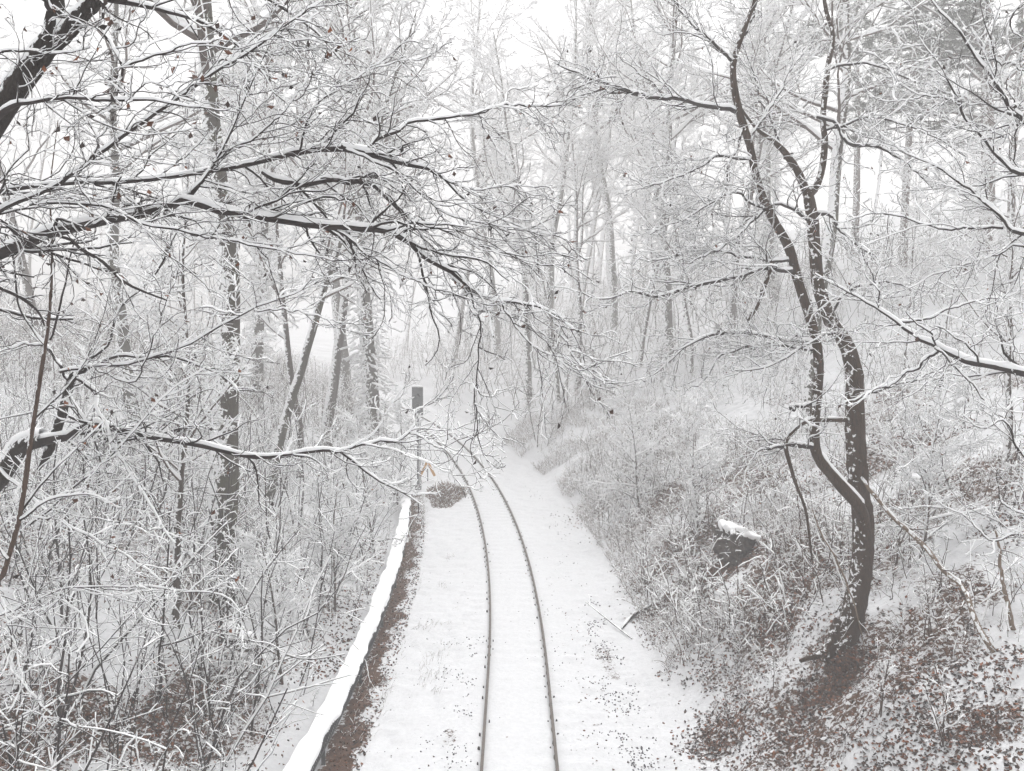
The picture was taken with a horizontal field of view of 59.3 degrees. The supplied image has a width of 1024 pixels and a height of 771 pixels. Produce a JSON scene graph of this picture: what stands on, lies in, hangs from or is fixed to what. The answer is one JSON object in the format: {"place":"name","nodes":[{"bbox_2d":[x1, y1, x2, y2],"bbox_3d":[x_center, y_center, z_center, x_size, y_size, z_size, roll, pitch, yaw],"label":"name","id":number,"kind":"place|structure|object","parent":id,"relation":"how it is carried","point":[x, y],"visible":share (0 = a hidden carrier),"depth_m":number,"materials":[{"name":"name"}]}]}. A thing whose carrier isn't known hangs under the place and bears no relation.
{"place":"outdoors","nodes":[
{"label":"outdoors","id":0,"kind":"place"},
{"bbox_2d":[0,192,1023,770],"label":"ground","id":1,"kind":"structure","parent":0,"point":[414,714],"depth_m":24.42,"materials":[{"name":"white snow"}]},
{"bbox_2d":[0,25,89,371],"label":"bare tree","id":2,"kind":"object","parent":1,"relation":"on","point":[27,289],"visible":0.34,"depth_m":54.00,"materials":[{"name":"grey plant"}]},
{"bbox_2d":[0,120,120,580],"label":"sapling","id":3,"kind":"object","parent":1,"relation":"on","point":[20,517],"visible":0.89,"depth_m":9.64,"materials":[{"name":"brown plant"}]},
{"bbox_2d":[56,556,94,641],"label":"shrub","id":4,"kind":"object","parent":1,"relation":"on","point":[78,573],"visible":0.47,"depth_m":19.90,"materials":[{"name":"grey plant"}]},
{"bbox_2d":[105,618,153,734],"bbox_3d":[-7.278,5.706,16.993,0.694,2.367,1.279,0,4,0],"label":"shrub","id":5,"kind":"object","parent":1,"relation":"on","point":[136,666],"visible":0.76,"depth_m":17.39,"materials":[{"name":"grey plant"}]},
{"bbox_2d":[27,0,293,421],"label":"bare tree","id":6,"kind":"object","parent":1,"relation":"on","point":[175,124],"visible":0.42,"depth_m":40.35,"materials":[{"name":"grey plant"}]},
{"bbox_2d":[24,0,320,606],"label":"bare tree","id":7,"kind":"object","parent":1,"relation":"on","point":[230,405],"visible":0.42,"depth_m":24.92,"materials":[{"name":"grey plant"}]},
{"bbox_2d":[70,128,285,628],"bbox_3d":[-7.751,0.083,21.301,4.851,12.667,3.699,-2,5,-15],"label":"slim tree","id":8,"kind":"object","parent":1,"relation":"on","point":[180,468],"visible":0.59,"depth_m":21.28,"materials":[{"name":"grey plant"}]},
{"bbox_2d":[0,0,375,168],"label":"overhanging tree","id":9,"kind":"object","parent":1,"relation":"on","point":[62,27],"visible":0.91,"depth_m":7.02,"materials":[{"name":"white plant"}]},
{"bbox_2d":[157,585,222,690],"bbox_3d":[-6.839,5.322,19.122,1.378,2.560,0.842,0,4,0],"label":"shrub","id":10,"kind":"object","parent":1,"relation":"on","point":[192,647],"visible":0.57,"depth_m":19.14,"materials":[{"name":"grey plant"}]},
{"bbox_2d":[0,337,420,770],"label":"undergrowth","id":11,"kind":"object","parent":1,"relation":"on","point":[118,642],"visible":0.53,"depth_m":20.56,"materials":[{"name":"grey plant"}]},
{"bbox_2d":[198,568,234,649],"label":"shrub","id":12,"kind":"object","parent":1,"relation":"on","point":[207,606],"visible":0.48,"depth_m":21.44,"materials":[{"name":"grey plant"}]},
{"bbox_2d":[213,638,253,736],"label":"shrub","id":13,"kind":"object","parent":1,"relation":"on","point":[235,693],"visible":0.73,"depth_m":18.29,"materials":[{"name":"white plant"}]},
{"bbox_2d":[221,620,254,651],"bbox_3d":[-6.843,6.572,22.617,0.848,1.313,0.932,0,4,0],"label":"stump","id":14,"kind":"object","parent":1,"relation":"on","point":[249,633],"visible":0.21,"depth_m":22.39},
{"bbox_2d":[223,610,271,699],"bbox_3d":[-5.908,6.146,20.270,1.107,1.995,0.851,0,4,0],"label":"shrub","id":15,"kind":"object","parent":1,"relation":"on","point":[240,669],"visible":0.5,"depth_m":20.10,"materials":[{"name":"grey plant"}]},
{"bbox_2d":[183,516,329,684],"bbox_3d":[-6.082,5.231,21.199,3.505,4.313,2.176,-2,5,-28],"label":"shrub","id":16,"kind":"object","parent":1,"relation":"on","point":[293,599],"visible":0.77,"depth_m":21.18,"materials":[{"name":"grey plant"}]},
{"bbox_2d":[183,0,345,477],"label":"slim tree","id":17,"kind":"object","parent":1,"relation":"on","point":[284,319],"visible":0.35,"depth_m":39.63,"materials":[{"name":"grey plant"}]},
{"bbox_2d":[0,198,538,726],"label":"broken tree","id":18,"kind":"object","parent":1,"relation":"on","point":[16,444],"visible":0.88,"depth_m":10.62,"materials":[{"name":"white plant"}]},
{"bbox_2d":[180,0,363,410],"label":"bare tree","id":19,"kind":"object","parent":1,"relation":"on","point":[260,325],"visible":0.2,"depth_m":61.10,"materials":[{"name":"grey plant"}]},
{"bbox_2d":[165,0,412,414],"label":"bare tree","id":20,"kind":"object","parent":1,"relation":"on","point":[335,302],"visible":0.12,"depth_m":71.95,"materials":[{"name":"grey plant"}]},
{"bbox_2d":[299,572,322,638],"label":"shrub","id":21,"kind":"object","parent":1,"relation":"on","point":[305,622],"visible":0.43,"depth_m":24.43,"materials":[{"name":"grey plant"}]},
{"bbox_2d":[0,0,645,471],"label":"arching tree","id":22,"kind":"object","parent":1,"relation":"on","point":[34,242],"visible":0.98,"depth_m":8.72,"materials":[{"name":"white plant"}]},
{"bbox_2d":[281,439,392,613],"bbox_3d":[-4.837,4.244,27.029,4.346,5.348,2.698,-7,8,-58],"label":"tree","id":23,"kind":"object","parent":1,"relation":"on","point":[354,516],"visible":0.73,"depth_m":26.51,"materials":[{"name":"grey plant"}]},
{"bbox_2d":[216,0,470,470],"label":"bare tree","id":24,"kind":"object","parent":1,"relation":"on","point":[369,378],"visible":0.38,"depth_m":51.56,"materials":[{"name":"grey plant"}]},
{"bbox_2d":[283,477,410,770],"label":"cable trough","id":25,"kind":"object","parent":1,"relation":"on","point":[311,746],"visible":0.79,"depth_m":21.70,"materials":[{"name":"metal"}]},
{"bbox_2d":[350,640,389,689],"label":"snowy branch","id":26,"kind":"object","parent":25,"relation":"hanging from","point":[367,667],"visible":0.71,"depth_m":22.55,"materials":[{"name":"white snow"}]},
{"bbox_2d":[296,403,411,557],"bbox_3d":[-5.857,3.644,33.828,3.047,6.038,4.907,-8,9,-60],"label":"tree","id":27,"kind":"object","parent":1,"relation":"on","point":[354,426],"visible":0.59,"depth_m":33.35,"materials":[{"name":"white plant"}]},
{"bbox_2d":[268,2,461,446],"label":"bare tree","id":28,"kind":"object","parent":1,"relation":"on","point":[332,388],"visible":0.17,"depth_m":52.10,"materials":[{"name":"grey plant"}]},
{"bbox_2d":[261,0,477,498],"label":"leaning tree","id":29,"kind":"object","parent":1,"relation":"on","point":[281,432],"visible":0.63,"depth_m":35.04,"materials":[{"name":"grey plant"}]},
{"bbox_2d":[339,491,456,748],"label":"dead grass","id":30,"kind":"structure","parent":1,"relation":"on","point":[379,724],"depth_m":23.91,"materials":[{"name":"brown plant"}]},
{"bbox_2d":[368,387,429,504],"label":"tree","id":31,"kind":"object","parent":1,"relation":"on","point":[394,406],"visible":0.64,"depth_m":42.70,"materials":[{"name":"white plant"}]},
{"bbox_2d":[412,385,422,489],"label":"railway signal","id":32,"kind":"object","parent":1,"relation":"on","point":[417,394],"visible":0.67,"depth_m":47.26,"materials":[{"name":"metal"}]},
{"bbox_2d":[421,462,435,480],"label":"track marker","id":33,"kind":"object","parent":1,"relation":"on","point":[433,472],"visible":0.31,"depth_m":50.00,"materials":[{"name":"beige wood"}]},
{"bbox_2d":[424,480,467,508],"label":"dead grass mound","id":34,"kind":"object","parent":1,"relation":"on","point":[448,498],"visible":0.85,"depth_m":44.69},
{"bbox_2d":[384,0,561,361],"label":"bare tree","id":35,"kind":"object","parent":1,"relation":"on","point":[495,326],"visible":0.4,"depth_m":92.91,"materials":[{"name":"grey plant"}]},
{"bbox_2d":[422,57,547,365],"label":"bare tree","id":36,"kind":"object","parent":1,"relation":"on","point":[457,327],"visible":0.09,"depth_m":103.42,"materials":[{"name":"grey plant"}]},
{"bbox_2d":[0,194,977,468],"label":"undergrowth","id":37,"kind":"object","parent":1,"relation":"on","point":[280,386],"visible":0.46,"depth_m":68.10,"materials":[{"name":"grey plant"}]},
{"bbox_2d":[434,0,580,406],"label":"leaning tree","id":38,"kind":"object","parent":1,"relation":"on","point":[512,152],"visible":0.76,"depth_m":67.64,"materials":[{"name":"grey plant"}]},
{"bbox_2d":[0,385,1023,770],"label":"leaf litter","id":39,"kind":"object","parent":1,"relation":"on","point":[804,707],"visible":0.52,"depth_m":18.75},
{"bbox_2d":[0,0,1023,352],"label":"wood","id":40,"kind":"object","parent":1,"relation":"on","point":[590,252],"visible":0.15,"depth_m":105.11,"materials":[{"name":"grey plant"}]},
{"bbox_2d":[366,491,664,770],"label":"ballast gravel","id":41,"kind":"structure","parent":1,"relation":"on","point":[632,764],"depth_m":21.48,"materials":[{"name":"grey gravel"}]},
{"bbox_2d":[501,172,577,403],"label":"leaning tree","id":42,"kind":"object","parent":1,"relation":"on","point":[541,301],"visible":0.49,"depth_m":65.04,"materials":[{"name":"grey plant"}]},
{"bbox_2d":[498,84,647,392],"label":"bare tree","id":43,"kind":"object","parent":1,"relation":"on","point":[597,158],"visible":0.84,"depth_m":69.67,"materials":[{"name":"grey plant"}]},
{"bbox_2d":[496,0,650,354],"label":"bare tree","id":44,"kind":"object","parent":1,"relation":"on","point":[575,34],"visible":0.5,"depth_m":84.59,"materials":[{"name":"grey plant"}]},
{"bbox_2d":[505,0,650,330],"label":"bare tree","id":45,"kind":"object","parent":1,"relation":"on","point":[610,257],"visible":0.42,"depth_m":87.33,"materials":[{"name":"grey plant"}]},
{"bbox_2d":[585,594,632,638],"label":"fallen branch","id":46,"kind":"object","parent":1,"relation":"on","point":[620,629],"visible":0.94,"depth_m":26.89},
{"bbox_2d":[568,379,675,507],"bbox_3d":[4.469,2.522,37.268,4.557,5.606,2.829,0,4,-5],"label":"tree","id":47,"kind":"object","parent":1,"relation":"on","point":[635,446],"visible":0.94,"depth_m":37.03,"materials":[{"name":"grey plant"}]},
{"bbox_2d":[566,0,715,223],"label":"bare tree","id":48,"kind":"object","parent":1,"relation":"on","point":[633,136],"visible":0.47,"depth_m":72.97,"materials":[{"name":"grey plant"}]},
{"bbox_2d":[621,593,660,628],"bbox_3d":[3.852,6.818,27.427,0.365,0.669,2.270,4,6,40],"label":"fallen log","id":49,"kind":"object","parent":1,"relation":"on","point":[628,619],"visible":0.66,"depth_m":27.46,"materials":[{"name":"white plant"}]},
{"bbox_2d":[604,43,725,374],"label":"slim tree","id":50,"kind":"object","parent":1,"relation":"on","point":[666,131],"visible":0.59,"depth_m":56.86,"materials":[{"name":"grey plant"}]},
{"bbox_2d":[603,47,742,368],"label":"slim tree","id":51,"kind":"object","parent":1,"relation":"on","point":[627,257],"visible":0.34,"depth_m":63.55,"materials":[{"name":"grey plant"}]},
{"bbox_2d":[669,585,710,625],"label":"fallen branch","id":52,"kind":"object","parent":1,"relation":"on","point":[705,588],"visible":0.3,"depth_m":25.74,"materials":[{"name":"white plant"}]},
{"bbox_2d":[659,385,738,531],"bbox_3d":[6.476,2.544,30.984,4.206,5.175,2.611,-17,17,-75],"label":"shrub","id":53,"kind":"object","parent":1,"relation":"on","point":[684,427],"visible":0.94,"depth_m":30.26,"materials":[{"name":"grey plant"}]},
{"bbox_2d":[599,0,821,363],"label":"bare tree","id":54,"kind":"object","parent":1,"relation":"on","point":[666,315],"visible":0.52,"depth_m":61.50,"materials":[{"name":"grey plant"}]},
{"bbox_2d":[705,607,725,642],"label":"shrub","id":55,"kind":"object","parent":1,"relation":"on","point":[718,630],"visible":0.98,"depth_m":22.32,"materials":[{"name":"grey plant"}]},
{"bbox_2d":[501,382,956,676],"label":"dead grass","id":56,"kind":"structure","parent":1,"relation":"on","point":[640,529],"depth_m":33.46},
{"bbox_2d":[711,519,760,566],"bbox_3d":[6.748,4.938,26.975,1.768,1.816,1.627,-1,5,-17],"label":"boulder","id":57,"kind":"object","parent":1,"relation":"on","point":[746,537],"visible":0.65,"depth_m":26.43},
{"bbox_2d":[525,0,1000,667],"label":"twin stemmed tree","id":58,"kind":"object","parent":1,"relation":"on","point":[853,492],"visible":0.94,"depth_m":17.63,"materials":[{"name":"grey plant"}]},
{"bbox_2d":[791,508,868,649],"bbox_3d":[6.508,3.937,18.393,1.498,3.047,0.766,1,4,11],"label":"snowy branch","id":59,"kind":"object","parent":58,"relation":"attached to","point":[831,550],"visible":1,"depth_m":18.25,"materials":[{"name":"grey wood"}]},
{"bbox_2d":[698,0,841,342],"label":"bare tree","id":60,"kind":"object","parent":1,"relation":"on","point":[780,51],"visible":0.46,"depth_m":57.25,"materials":[{"name":"grey plant"}]},
{"bbox_2d":[757,508,787,558],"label":"shrub","id":61,"kind":"object","parent":1,"relation":"on","point":[766,535],"visible":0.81,"depth_m":24.68,"materials":[{"name":"grey plant"}]},
{"bbox_2d":[526,223,1023,688],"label":"undergrowth","id":62,"kind":"object","parent":1,"relation":"on","point":[824,554],"visible":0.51,"depth_m":28.46,"materials":[{"name":"grey plant"}]},
{"bbox_2d":[691,0,859,302],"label":"bare tree","id":63,"kind":"object","parent":1,"relation":"on","point":[769,196],"visible":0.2,"depth_m":70.19,"materials":[{"name":"grey plant"}]},
{"bbox_2d":[763,478,828,599],"bbox_3d":[6.864,3.719,21.731,1.416,3.072,0.986,2,5,27],"label":"sapling","id":64,"kind":"object","parent":1,"relation":"on","point":[800,536],"visible":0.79,"depth_m":21.57,"materials":[{"name":"grey plant"}]},
{"bbox_2d":[672,0,943,435],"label":"bare tree","id":65,"kind":"object","parent":1,"relation":"on","point":[844,95],"visible":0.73,"depth_m":35.94,"materials":[{"name":"grey plant"}]},
{"bbox_2d":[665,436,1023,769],"bbox_3d":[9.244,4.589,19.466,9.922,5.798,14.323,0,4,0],"label":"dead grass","id":66,"kind":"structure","parent":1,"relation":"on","point":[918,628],"depth_m":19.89,"materials":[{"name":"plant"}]},
{"bbox_2d":[772,0,963,253],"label":"pine tree","id":67,"kind":"object","parent":1,"relation":"on","point":[856,204],"visible":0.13,"depth_m":74.66,"materials":[{"name":"grey plant"}]},
{"bbox_2d":[867,635,898,717],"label":"shrub","id":68,"kind":"object","parent":1,"relation":"on","point":[886,670],"visible":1,"depth_m":15.97,"materials":[{"name":"white plant"}]},
{"bbox_2d":[782,0,1023,572],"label":"reaching tree","id":69,"kind":"object","parent":1,"relation":"on","point":[1013,367],"visible":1,"depth_m":11.88,"materials":[{"name":"white plant"}]},
{"bbox_2d":[800,0,1012,267],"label":"pine tree","id":70,"kind":"object","parent":1,"relation":"on","point":[908,141],"visible":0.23,"depth_m":61.06,"materials":[{"name":"grey plant"}]},
{"bbox_2d":[871,154,968,380],"bbox_3d":[16.329,-4.551,36.211,2.774,9.500,3.638,-1,6,-11],"label":"slim tree","id":71,"kind":"object","parent":1,"relation":"on","point":[924,242],"visible":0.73,"depth_m":35.99,"materials":[{"name":"grey plant"}]},
{"bbox_2d":[909,563,941,642],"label":"shrub","id":72,"kind":"object","parent":1,"relation":"on","point":[928,611],"visible":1,"depth_m":17.68,"materials":[{"name":"white plant"}]},
{"bbox_2d":[861,477,995,652],"bbox_3d":[8.009,3.365,17.640,1.518,2.801,3.150,0,4,0],"label":"fallen branch","id":73,"kind":"object","parent":1,"relation":"on","point":[926,548],"visible":0.99,"depth_m":17.43,"materials":[{"name":"white wood"}]},
{"bbox_2d":[867,361,1016,551],"bbox_3d":[10.425,1.792,21.196,3.855,4.744,2.394,0,4,-2],"label":"shrub","id":74,"kind":"object","parent":1,"relation":"on","point":[926,473],"visible":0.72,"depth_m":21.27,"materials":[{"name":"white plant"}]},
{"bbox_2d":[861,0,1023,255],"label":"pine tree","id":75,"kind":"object","parent":1,"relation":"on","point":[966,14],"visible":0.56,"depth_m":54.74,"materials":[{"name":"grey plant"}]},
{"bbox_2d":[922,660,964,746],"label":"shrub","id":76,"kind":"object","parent":1,"relation":"on","point":[943,712],"visible":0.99,"depth_m":14.43,"materials":[{"name":"white plant"}]},
{"bbox_2d":[879,0,1023,233],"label":"pine tree","id":77,"kind":"object","parent":1,"relation":"on","point":[976,63],"visible":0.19,"depth_m":57.31,"materials":[{"name":"grey plant"}]},
{"bbox_2d":[920,132,1019,341],"bbox_3d":[19.923,-6.435,39.199,3.638,9.500,2.774,-2,5,-26],"label":"slim tree","id":78,"kind":"object","parent":1,"relation":"on","point":[958,257],"visible":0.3,"depth_m":39.21,"materials":[{"name":"grey plant"}]},
{"bbox_2d":[919,56,1023,464],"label":"slim tree","id":79,"kind":"object","parent":1,"relation":"on","point":[1011,272],"visible":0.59,"depth_m":23.27,"materials":[{"name":"grey plant"}]},
{"bbox_2d":[978,530,1022,630],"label":"broken sapling","id":80,"kind":"object","parent":1,"relation":"on","point":[1009,616],"visible":0.94,"depth_m":16.71,"materials":[{"name":"grey wood"}]},
{"bbox_2d":[0,0,1023,342],"label":"sky","id":81,"kind":"structure","parent":0,"point":[32,10],"materials":[{"name":"white"}]}
]}

